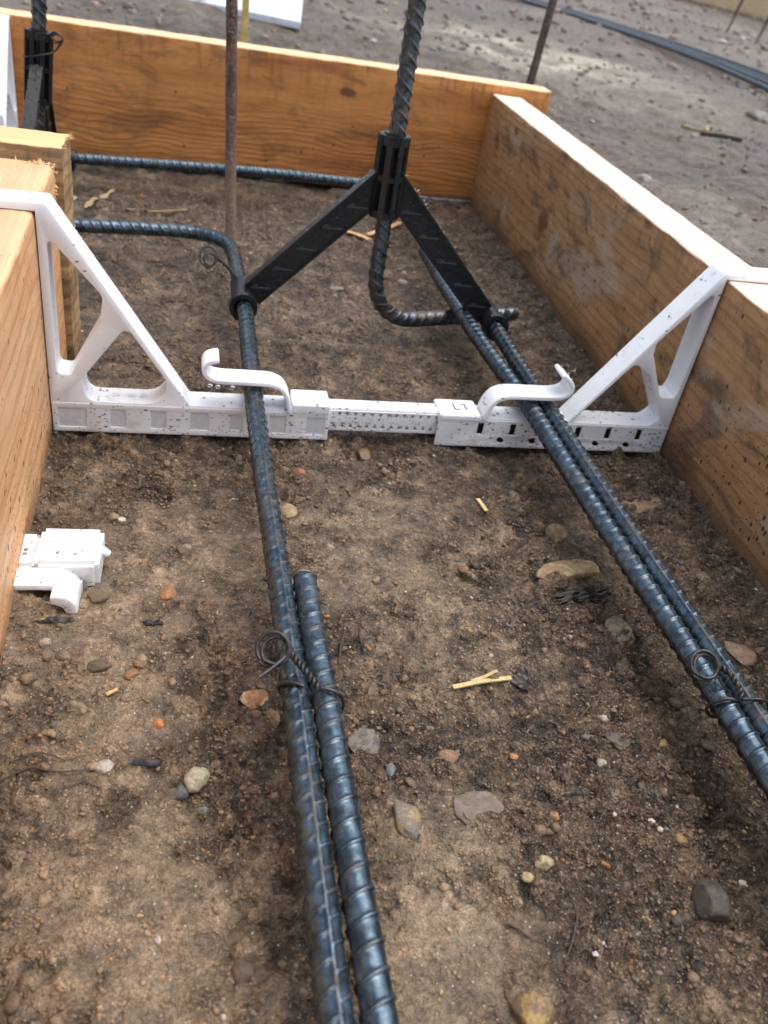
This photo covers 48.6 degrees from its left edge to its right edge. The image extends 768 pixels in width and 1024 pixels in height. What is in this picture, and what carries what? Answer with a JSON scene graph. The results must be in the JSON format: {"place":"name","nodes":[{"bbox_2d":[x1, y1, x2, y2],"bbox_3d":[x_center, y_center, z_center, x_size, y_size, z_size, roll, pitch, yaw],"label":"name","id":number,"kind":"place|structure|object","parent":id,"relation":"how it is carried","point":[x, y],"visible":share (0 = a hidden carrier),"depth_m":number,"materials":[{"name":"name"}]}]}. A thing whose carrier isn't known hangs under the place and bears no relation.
{"place":"outdoors","nodes":[
{"label":"outdoors","id":0,"kind":"place"},
{"bbox_2d":[0,0,767,1023],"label":"ground","id":1,"kind":"structure","parent":0,"point":[232,874],"depth_m":0.44,"materials":[{"name":"soil"}]},
{"bbox_2d":[0,155,66,665],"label":"form board","id":2,"kind":"object","parent":1,"relation":"on","point":[26,420],"visible":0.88,"depth_m":0.45,"materials":[{"name":"brown wood"}]},
{"bbox_2d":[0,187,767,452],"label":"form spacer","id":3,"kind":"object","parent":2,"relation":"attached to","point":[172,404],"visible":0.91,"depth_m":0.59,"materials":[{"name":"white plastic"}]},
{"bbox_2d":[74,218,357,1023],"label":"rebar","id":4,"kind":"object","parent":3,"relation":"on","point":[330,982],"visible":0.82,"depth_m":0.35,"materials":[{"name":"metal"}]},
{"bbox_2d":[199,245,236,287],"bbox_3d":[-0.134,-0.203,0.719,0.045,0.037,0.011,12,35,2],"label":"tie wire","id":5,"kind":"object","parent":4,"relation":"attached to","point":[224,263],"visible":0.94,"depth_m":0.71,"materials":[{"name":"metal"}]},
{"bbox_2d":[255,630,344,711],"bbox_3d":[-0.036,0.070,0.369,0.042,0.028,0.022,9,35,-2],"label":"tie wire","id":6,"kind":"object","parent":4,"relation":"attached to","point":[285,658],"visible":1,"depth_m":0.36,"materials":[{"name":"metal"}]},
{"bbox_2d":[293,570,399,1023],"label":"rebar","id":7,"kind":"object","parent":6,"relation":"attached to","point":[376,996],"visible":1,"depth_m":0.31,"materials":[{"name":"metal"}]},
{"bbox_2d":[74,152,767,745],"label":"rebar","id":8,"kind":"object","parent":3,"relation":"on","point":[680,602],"visible":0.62,"depth_m":0.55,"materials":[{"name":"metal"}]},
{"bbox_2d":[21,26,76,171],"bbox_3d":[-0.335,-0.383,0.824,0.046,0.153,0.238,6,35,-15],"label":"rebar chair","id":9,"kind":"object","parent":8,"relation":"on","point":[38,80],"visible":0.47,"depth_m":0.79,"materials":[{"name":"black plastic"}]},
{"bbox_2d":[31,0,47,130],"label":"rebar dowel","id":10,"kind":"object","parent":9,"relation":"in","point":[39,8],"visible":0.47,"depth_m":0.77,"materials":[{"name":"metal"}]},
{"bbox_2d":[22,31,63,56],"bbox_3d":[-0.318,-0.432,0.785,0.037,0.025,0.025,24,37,18],"label":"tie wire","id":11,"kind":"object","parent":9,"relation":"attached to","point":[54,33],"visible":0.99,"depth_m":0.78,"materials":[{"name":"metal"}]},
{"bbox_2d":[229,130,508,340],"bbox_3d":[-0.003,-0.227,0.692,0.238,0.153,0.046,2,36,-12],"label":"rebar chair","id":12,"kind":"object","parent":8,"relation":"on","point":[383,189],"visible":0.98,"depth_m":0.69,"materials":[{"name":"black plastic"},{"name":"grey black plastic"}]},
{"bbox_2d":[368,0,519,326],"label":"rebar dowel","id":13,"kind":"object","parent":12,"relation":"in","point":[398,124],"visible":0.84,"depth_m":0.69,"materials":[{"name":"metal"}]},
{"bbox_2d":[689,649,767,718],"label":"tie wire","id":14,"kind":"object","parent":8,"relation":"attached to","point":[710,656],"visible":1,"depth_m":0.40,"materials":[{"name":"metal"}]},
{"bbox_2d":[419,247,767,800],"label":"rebar","id":15,"kind":"object","parent":3,"relation":"on","point":[743,735],"visible":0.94,"depth_m":0.48,"materials":[{"name":"metal"}]},
{"bbox_2d":[0,126,81,359],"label":"form board","id":16,"kind":"object","parent":1,"relation":"on","point":[31,145],"visible":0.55,"depth_m":0.58,"materials":[{"name":"brown wood"}]},
{"bbox_2d":[0,14,18,127],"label":"form spacer","id":17,"kind":"object","parent":16,"relation":"attached to","point":[8,111],"visible":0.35,"depth_m":0.95,"materials":[{"name":"white plastic"}]},
{"bbox_2d":[37,638,51,647],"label":"pebble","id":18,"kind":"object","parent":1,"relation":"on","point":[44,643],"visible":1,"depth_m":0.41,"materials":[{"name":"stone"}]},
{"bbox_2d":[41,649,52,660],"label":"pebble","id":19,"kind":"object","parent":1,"relation":"on","point":[46,655],"visible":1,"depth_m":0.41,"materials":[{"name":"stone"}]},
{"bbox_2d":[0,766,95,780],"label":"root","id":20,"kind":"object","parent":1,"relation":"on","point":[34,767],"visible":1,"depth_m":0.35,"materials":[{"name":"plant"}]},
{"bbox_2d":[13,751,93,761],"bbox_3d":[-0.140,0.104,0.362,0.033,0.004,0.005,2,36,-12],"label":"root","id":21,"kind":"object","parent":1,"relation":"on","point":[49,754],"visible":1,"depth_m":0.36,"materials":[{"name":"plant"}]},
{"bbox_2d":[33,614,74,622],"bbox_3d":[-0.164,0.053,0.422,0.020,0.002,0.006,2,36,-12],"label":"bark chip","id":22,"kind":"object","parent":1,"relation":"on","point":[57,618],"visible":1,"depth_m":0.42,"materials":[{"name":"wood"}]},
{"bbox_2d":[13,528,110,612],"bbox_3d":[-0.170,0.031,0.448,0.049,0.019,0.053,2,36,-12],"label":"spacer fragment","id":23,"kind":"object","parent":1,"relation":"on","point":[64,566],"visible":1,"depth_m":0.44,"materials":[{"name":"white plastic"}]},
{"bbox_2d":[55,649,69,660],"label":"pebble","id":24,"kind":"object","parent":1,"relation":"on","point":[62,654],"visible":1,"depth_m":0.41,"materials":[{"name":"stone"}]},
{"bbox_2d":[86,591,109,602],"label":"stone","id":25,"kind":"object","parent":1,"relation":"on","point":[97,596],"visible":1,"depth_m":0.44,"materials":[{"name":"stone"}]},
{"bbox_2d":[83,189,114,207],"bbox_3d":[-0.315,-0.346,0.940,0.009,0.006,0.062,15,35,6],"label":"leaf scrap","id":26,"kind":"object","parent":1,"relation":"on","point":[89,203],"visible":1,"depth_m":0.93,"materials":[{"name":"plant"}]},
{"bbox_2d":[46,781,151,795],"bbox_3d":[-0.118,0.115,0.354,0.042,0.003,0.007,2,36,-12],"label":"root","id":27,"kind":"object","parent":1,"relation":"on","point":[90,784],"visible":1,"depth_m":0.35,"materials":[{"name":"plant"}]},
{"bbox_2d":[87,659,112,672],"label":"stone","id":28,"kind":"object","parent":1,"relation":"on","point":[97,666],"visible":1,"depth_m":0.41,"materials":[{"name":"stone"}]},
{"bbox_2d":[94,759,113,774],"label":"pebble","id":29,"kind":"object","parent":1,"relation":"on","point":[106,766],"visible":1,"depth_m":0.36,"materials":[{"name":"stone"}]},
{"bbox_2d":[106,688,118,695],"bbox_3d":[-0.126,0.084,0.396,0.006,0.001,0.004,2,36,-12],"label":"wood splinter","id":30,"kind":"object","parent":1,"relation":"on","point":[110,692],"visible":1,"depth_m":0.40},
{"bbox_2d":[117,517,125,521],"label":"pebble","id":31,"kind":"object","parent":1,"relation":"on","point":[121,519],"visible":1,"depth_m":0.50,"materials":[{"name":"stone"}]},
{"bbox_2d":[123,668,138,679],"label":"pebble","id":32,"kind":"object","parent":1,"relation":"on","point":[129,674],"visible":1,"depth_m":0.41,"materials":[{"name":"stone"}]},
{"bbox_2d":[132,660,147,668],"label":"pebble","id":33,"kind":"object","parent":1,"relation":"on","point":[142,664],"visible":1,"depth_m":0.41,"materials":[{"name":"stone"}]},
{"bbox_2d":[128,758,162,766],"bbox_3d":[-0.104,0.109,0.369,0.016,0.002,0.005,2,36,-12],"label":"bark chip","id":34,"kind":"object","parent":1,"relation":"on","point":[138,761],"visible":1,"depth_m":0.37,"materials":[{"name":"wood"}]},
{"bbox_2d":[142,619,163,624],"bbox_3d":[-0.118,0.057,0.435,0.011,0.002,0.004,2,36,-12],"label":"bark chip","id":35,"kind":"object","parent":1,"relation":"on","point":[148,622],"visible":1,"depth_m":0.43,"materials":[{"name":"wood"}]},
{"bbox_2d":[127,208,187,211],"bbox_3d":[-0.252,-0.337,0.949,0.069,0.004,0.003,-13,41,-30],"label":"straw","id":36,"kind":"object","parent":1,"relation":"on","point":[161,210],"visible":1,"depth_m":0.95,"materials":[{"name":"plant"}]},
{"bbox_2d":[153,718,163,728],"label":"pebble","id":37,"kind":"object","parent":1,"relation":"on","point":[158,723],"visible":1,"depth_m":0.39,"materials":[{"name":"stone"}]},
{"bbox_2d":[160,585,176,600],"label":"pebble","id":38,"kind":"object","parent":1,"relation":"on","point":[168,592],"visible":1,"depth_m":0.45,"materials":[{"name":"stone"}]},
{"bbox_2d":[164,788,180,799],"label":"pebble","id":39,"kind":"object","parent":1,"relation":"on","point":[170,793],"visible":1,"depth_m":0.36,"materials":[{"name":"stone"}]},
{"bbox_2d":[184,767,209,792],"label":"stone","id":40,"kind":"object","parent":1,"relation":"on","point":[196,779],"visible":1,"depth_m":0.36,"materials":[{"name":"stone"}]},
{"bbox_2d":[225,0,237,241],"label":"form stake","id":41,"kind":"object","parent":1,"relation":"on","point":[231,105],"visible":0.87,"depth_m":0.80,"materials":[{"name":"metal"}]},
{"bbox_2d":[231,957,256,984],"bbox_3d":[-0.050,0.164,0.304,0.010,0.006,0.010,2,36,-12],"label":"stone","id":42,"kind":"object","parent":1,"relation":"on","point":[243,970],"visible":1,"depth_m":0.30,"materials":[{"name":"stone"}]},
{"bbox_2d":[240,0,248,42],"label":"marker stick","id":43,"kind":"object","parent":1,"relation":"on","point":[244,20],"visible":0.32,"depth_m":1.23,"materials":[{"name":"yellow wood"}]},
{"bbox_2d":[189,0,302,28],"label":"foam sheet","id":44,"kind":"object","parent":1,"relation":"on","point":[287,13],"visible":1,"depth_m":2.39,"materials":[{"name":"plastic"}]},
{"bbox_2d":[239,689,268,709],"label":"stone","id":45,"kind":"object","parent":1,"relation":"on","point":[253,699],"visible":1,"depth_m":0.40,"materials":[{"name":"stone"}]},
{"bbox_2d":[268,708,279,726],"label":"pebble","id":46,"kind":"object","parent":1,"relation":"on","point":[274,719],"visible":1,"depth_m":0.40,"materials":[{"name":"stone"}]},
{"bbox_2d":[0,7,550,200],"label":"form board","id":47,"kind":"object","parent":1,"relation":"on","point":[125,90],"visible":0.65,"depth_m":1.05,"materials":[{"name":"brown wood"}]},
{"bbox_2d":[280,503,297,518],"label":"stone","id":48,"kind":"object","parent":1,"relation":"on","point":[288,510],"visible":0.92,"depth_m":0.53,"materials":[{"name":"stone"}]},
{"bbox_2d":[281,1019,300,1023],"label":"root","id":49,"kind":"object","parent":1,"relation":"on","point":[291,1020],"visible":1,"depth_m":0.29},
{"bbox_2d":[292,468,305,474],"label":"pebble","id":50,"kind":"object","parent":1,"relation":"on","point":[299,471],"visible":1,"depth_m":0.56,"materials":[{"name":"stone"}]},
{"bbox_2d":[328,286,343,292],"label":"stone","id":51,"kind":"object","parent":1,"relation":"on","point":[338,289],"visible":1,"depth_m":0.84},
{"bbox_2d":[338,632,344,674],"bbox_3d":[-0.022,0.073,0.439,0.007,0.002,0.030,2,36,-12],"label":"root","id":52,"kind":"object","parent":1,"relation":"on","point":[341,645],"visible":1,"depth_m":0.44,"materials":[{"name":"plant"}]},
{"bbox_2d":[339,687,357,697],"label":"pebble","id":53,"kind":"object","parent":1,"relation":"on","point":[348,690],"visible":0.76,"depth_m":0.42,"materials":[{"name":"stone"}]},
{"bbox_2d":[82,168,620,409],"bbox_3d":[-0.058,-0.261,0.895,0.449,0.018,0.558,2,36,-12],"label":"fine grit","id":54,"kind":"object","parent":1,"relation":"on","point":[316,362],"visible":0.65,"depth_m":0.83,"materials":[{"name":"soil"}]},
{"bbox_2d":[346,230,371,239],"bbox_3d":[-0.029,-0.322,0.988,0.010,0.004,0.040,-22,47,-38],"label":"wood chip","id":55,"kind":"object","parent":1,"relation":"on","point":[359,235],"visible":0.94,"depth_m":0.99,"materials":[{"name":"wood"}]},
{"bbox_2d":[358,621,363,652],"bbox_3d":[-0.012,0.066,0.451,0.003,0.002,0.022,2,36,-12],"label":"root","id":56,"kind":"object","parent":1,"relation":"on","point":[359,635],"visible":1,"depth_m":0.45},
{"bbox_2d":[356,448,370,460],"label":"stone","id":57,"kind":"object","parent":1,"relation":"on","point":[364,454],"visible":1,"depth_m":0.60,"materials":[{"name":"stone"}]},
{"bbox_2d":[347,727,379,755],"bbox_3d":[-0.010,0.107,0.393,0.016,0.010,0.013,2,36,-12],"label":"stone","id":58,"kind":"object","parent":1,"relation":"on","point":[365,738],"visible":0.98,"depth_m":0.39,"materials":[{"name":"stone"}]},
{"bbox_2d":[366,221,401,235],"bbox_3d":[0.001,-0.340,1.020,0.008,0.006,0.064,30,39,25],"label":"wood chip","id":59,"kind":"object","parent":1,"relation":"on","point":[395,224],"visible":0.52,"depth_m":1.03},
{"bbox_2d":[0,181,767,1023],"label":"coarse grit","id":60,"kind":"object","parent":1,"relation":"on","point":[12,1001],"visible":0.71,"depth_m":0.43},
{"bbox_2d":[8,475,765,1023],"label":"coarse grit","id":61,"kind":"object","parent":1,"relation":"on","point":[604,719],"visible":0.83,"depth_m":0.39,"materials":[{"name":"gravel"}]},
{"bbox_2d":[385,763,395,775],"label":"pebble","id":62,"kind":"object","parent":1,"relation":"on","point":[390,768],"visible":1,"depth_m":0.39,"materials":[{"name":"stone"}]},
{"bbox_2d":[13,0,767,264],"bbox_3d":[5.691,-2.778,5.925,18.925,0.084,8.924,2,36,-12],"label":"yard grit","id":63,"kind":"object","parent":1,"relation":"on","point":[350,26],"visible":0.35,"depth_m":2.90,"materials":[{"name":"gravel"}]},
{"bbox_2d":[396,280,406,285],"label":"stone","id":64,"kind":"object","parent":1,"relation":"on","point":[402,282],"visible":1,"depth_m":0.89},
{"bbox_2d":[393,799,421,838],"bbox_3d":[0.010,0.131,0.364,0.012,0.008,0.021,2,36,-12],"label":"stone","id":65,"kind":"object","parent":1,"relation":"on","point":[408,821],"visible":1,"depth_m":0.36,"materials":[{"name":"stone"}]},
{"bbox_2d":[434,506,441,511],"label":"pebble","id":66,"kind":"object","parent":1,"relation":"on","point":[437,509],"visible":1,"depth_m":0.56,"materials":[{"name":"stone"}]},
{"bbox_2d":[437,749,459,762],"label":"stone","id":67,"kind":"object","parent":1,"relation":"on","point":[452,756],"visible":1,"depth_m":0.40,"materials":[{"name":"stone"}]},
{"bbox_2d":[449,597,460,602],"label":"pebble","id":68,"kind":"object","parent":1,"relation":"on","point":[454,599],"visible":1,"depth_m":0.49,"materials":[{"name":"stone"}]},
{"bbox_2d":[453,791,503,824],"bbox_3d":[0.042,0.130,0.374,0.024,0.003,0.017,2,36,-12],"label":"stone","id":69,"kind":"object","parent":1,"relation":"on","point":[469,805],"visible":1,"depth_m":0.37,"materials":[{"name":"stone"}]},
{"bbox_2d":[452,675,511,689],"bbox_3d":[0.051,0.087,0.436,0.034,0.002,0.009,2,36,-12],"label":"straw","id":70,"kind":"object","parent":1,"relation":"on","point":[478,682],"visible":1,"depth_m":0.43,"materials":[{"name":"plant"}]},
{"bbox_2d":[476,498,487,511],"bbox_3d":[0.066,-0.005,0.574,0.006,0.002,0.014,2,36,-12],"label":"wood splinter","id":71,"kind":"object","parent":1,"relation":"on","point":[482,505],"visible":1,"depth_m":0.57,"materials":[{"name":"yellow wood"}]},
{"bbox_2d":[471,669,497,680],"bbox_3d":[0.052,0.084,0.437,0.015,0.004,0.006,2,36,-12],"label":"straw","id":72,"kind":"object","parent":1,"relation":"on","point":[493,672],"visible":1,"depth_m":0.44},
{"bbox_2d":[509,753,518,759],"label":"pebble","id":73,"kind":"object","parent":1,"relation":"on","point":[513,756],"visible":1,"depth_m":0.40,"materials":[{"name":"stone"}]},
{"bbox_2d":[510,741,520,748],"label":"pebble","id":74,"kind":"object","parent":1,"relation":"on","point":[514,744],"visible":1,"depth_m":0.41,"materials":[{"name":"stone"}]},
{"bbox_2d":[511,666,531,689],"bbox_3d":[0.072,0.087,0.444,0.011,0.004,0.016,2,36,-12],"label":"dead leaf","id":75,"kind":"object","parent":1,"relation":"on","point":[520,682],"visible":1,"depth_m":0.45,"materials":[{"name":"plant"}]},
{"bbox_2d":[507,923,540,942],"bbox_3d":[0.055,0.164,0.331,0.012,0.002,0.009,2,36,-12],"label":"root","id":76,"kind":"object","parent":1,"relation":"on","point":[519,930],"visible":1,"depth_m":0.33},
{"bbox_2d":[521,872,533,882],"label":"pebble","id":77,"kind":"object","parent":1,"relation":"on","point":[527,877],"visible":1,"depth_m":0.35,"materials":[{"name":"stone"}]},
{"bbox_2d":[511,989,554,1023],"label":"stone","id":78,"kind":"object","parent":1,"relation":"on","point":[534,1006],"visible":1,"depth_m":0.30,"materials":[{"name":"stone"}]},
{"bbox_2d":[526,0,556,84],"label":"form stake","id":79,"kind":"object","parent":1,"relation":"on","point":[541,42],"visible":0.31,"depth_m":1.12,"materials":[{"name":"metal"}]},
{"bbox_2d":[534,855,553,870],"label":"pebble","id":80,"kind":"object","parent":1,"relation":"on","point":[545,862],"visible":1,"depth_m":0.35,"materials":[{"name":"stone"}]},
{"bbox_2d":[550,811,559,820],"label":"pebble","id":81,"kind":"object","parent":1,"relation":"on","point":[554,816],"visible":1,"depth_m":0.37,"materials":[{"name":"stone"}]},
{"bbox_2d":[545,523,567,541],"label":"stone","id":82,"kind":"object","parent":1,"relation":"on","point":[556,532],"visible":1,"depth_m":0.56,"materials":[{"name":"stone"}]},
{"bbox_2d":[536,559,599,579],"bbox_3d":[0.112,0.036,0.526,0.045,0.007,0.017,-8,39,-24],"label":"stone","id":83,"kind":"object","parent":1,"relation":"on","point":[580,568],"visible":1,"depth_m":0.52,"materials":[{"name":"stone"}]},
{"bbox_2d":[564,893,577,963],"bbox_3d":[0.072,0.163,0.335,0.011,0.004,0.027,2,36,-12],"label":"root","id":84,"kind":"object","parent":1,"relation":"on","point":[572,938],"visible":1,"depth_m":0.33,"materials":[{"name":"plant"}]},
{"bbox_2d":[562,790,586,795],"bbox_3d":[0.087,0.127,0.385,0.013,0.003,0.003,2,36,-12],"label":"bark chip","id":85,"kind":"object","parent":1,"relation":"on","point":[579,792],"visible":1,"depth_m":0.39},
{"bbox_2d":[551,585,614,603],"bbox_3d":[0.120,0.049,0.510,0.044,0.008,0.012,-3,37,-19],"label":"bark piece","id":86,"kind":"object","parent":1,"relation":"on","point":[584,593],"visible":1,"depth_m":0.51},
{"bbox_2d":[592,951,598,956],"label":"pebble","id":87,"kind":"object","parent":1,"relation":"on","point":[594,953],"visible":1,"depth_m":0.33,"materials":[{"name":"stone"}]},
{"bbox_2d":[575,695,623,723],"bbox_3d":[0.107,0.099,0.429,0.034,0.005,0.006,-14,42,-31],"label":"root","id":88,"kind":"object","parent":1,"relation":"on","point":[585,711],"visible":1,"depth_m":0.43,"materials":[{"name":"plant"}]},
{"bbox_2d":[596,759,606,765],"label":"pebble","id":89,"kind":"object","parent":1,"relation":"on","point":[600,762],"visible":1,"depth_m":0.40,"materials":[{"name":"stone"}]},
{"bbox_2d":[604,731,629,750],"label":"stone","id":90,"kind":"object","parent":1,"relation":"on","point":[613,739],"visible":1,"depth_m":0.41,"materials":[{"name":"stone"}]},
{"bbox_2d":[470,94,767,588],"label":"form board","id":91,"kind":"object","parent":1,"relation":"on","point":[612,260],"visible":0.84,"depth_m":0.71,"materials":[{"name":"brown wood"}]},
{"bbox_2d":[605,615,634,644],"bbox_3d":[0.134,0.068,0.484,0.016,0.004,0.027,2,36,-12],"label":"stone","id":92,"kind":"object","parent":1,"relation":"on","point":[614,624],"visible":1,"depth_m":0.48,"materials":[{"name":"stone"}]},
{"bbox_2d":[621,496,660,512],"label":"stone","id":93,"kind":"object","parent":1,"relation":"on","point":[642,505],"visible":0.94,"depth_m":0.60,"materials":[{"name":"stone"}]},
{"bbox_2d":[517,0,767,91],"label":"loose bar","id":94,"kind":"object","parent":1,"relation":"on","point":[753,82],"visible":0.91,"depth_m":3.57,"materials":[{"name":"metal"}]},
{"bbox_2d":[635,174,651,182],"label":"stone","id":95,"kind":"object","parent":1,"relation":"on","point":[645,178],"visible":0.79,"depth_m":1.50,"materials":[{"name":"stone"}]},
{"bbox_2d":[530,0,767,84],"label":"loose bar","id":96,"kind":"object","parent":1,"relation":"on","point":[754,77],"visible":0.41,"depth_m":3.44,"materials":[{"name":"metal"}]},
{"bbox_2d":[533,0,767,79],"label":"loose bar","id":97,"kind":"object","parent":1,"relation":"on","point":[747,70],"visible":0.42,"depth_m":3.54,"materials":[{"name":"metal"}]},
{"bbox_2d":[535,0,767,76],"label":"loose bar","id":98,"kind":"object","parent":1,"relation":"on","point":[712,55],"visible":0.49,"depth_m":3.72,"materials":[{"name":"metal"}]},
{"bbox_2d":[680,124,709,131],"bbox_3d":[0.754,-0.932,2.062,0.072,0.016,0.030,26,38,21],"label":"twig","id":99,"kind":"object","parent":1,"relation":"on","point":[706,129],"visible":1,"depth_m":2.05,"materials":[{"name":"wood"}]},
{"bbox_2d":[691,879,734,921],"bbox_3d":[0.134,0.160,0.349,0.016,0.010,0.018,2,36,-12],"label":"stone","id":100,"kind":"object","parent":1,"relation":"on","point":[710,898],"visible":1,"depth_m":0.34,"materials":[{"name":"stone"}]},
{"bbox_2d":[700,132,742,142],"bbox_3d":[0.802,-0.892,2.027,0.099,0.017,0.023,26,38,20],"label":"twig","id":101,"kind":"object","parent":1,"relation":"on","point":[724,136],"visible":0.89,"depth_m":2.02,"materials":[{"name":"wood"}]},
{"bbox_2d":[717,39,726,43],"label":"stone","id":102,"kind":"object","parent":1,"relation":"on","point":[720,41],"visible":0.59,"depth_m":4.40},
{"bbox_2d":[688,0,767,19],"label":"form board","id":103,"kind":"object","parent":1,"relation":"on","point":[757,9],"visible":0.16,"depth_m":7.76,"materials":[{"name":"wood"}]},
{"bbox_2d":[725,0,743,32],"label":"form stake","id":104,"kind":"object","parent":1,"relation":"on","point":[734,16],"visible":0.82,"depth_m":5.26,"materials":[{"name":"metal"}]},
{"bbox_2d":[724,641,756,665],"bbox_3d":[0.204,0.081,0.489,0.016,0.005,0.020,-24,47,-39],"label":"stone","id":105,"kind":"object","parent":1,"relation":"on","point":[742,655],"visible":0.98,"depth_m":0.49,"materials":[{"name":"stone"}]},
{"bbox_2d":[738,880,747,886],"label":"pebble","id":106,"kind":"object","parent":1,"relation":"on","point":[742,882],"visible":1,"depth_m":0.36,"materials":[{"name":"stone"}]},
{"bbox_2d":[746,110,767,121],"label":"stone","id":107,"kind":"object","parent":1,"relation":"on","point":[757,115],"visible":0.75,"depth_m":2.37,"materials":[{"name":"stone"}]},
{"bbox_2d":[754,17,767,43],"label":"form stake","id":108,"kind":"object","parent":1,"relation":"on","point":[761,32],"visible":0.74,"depth_m":4.80,"materials":[{"name":"metal"}]}
]}

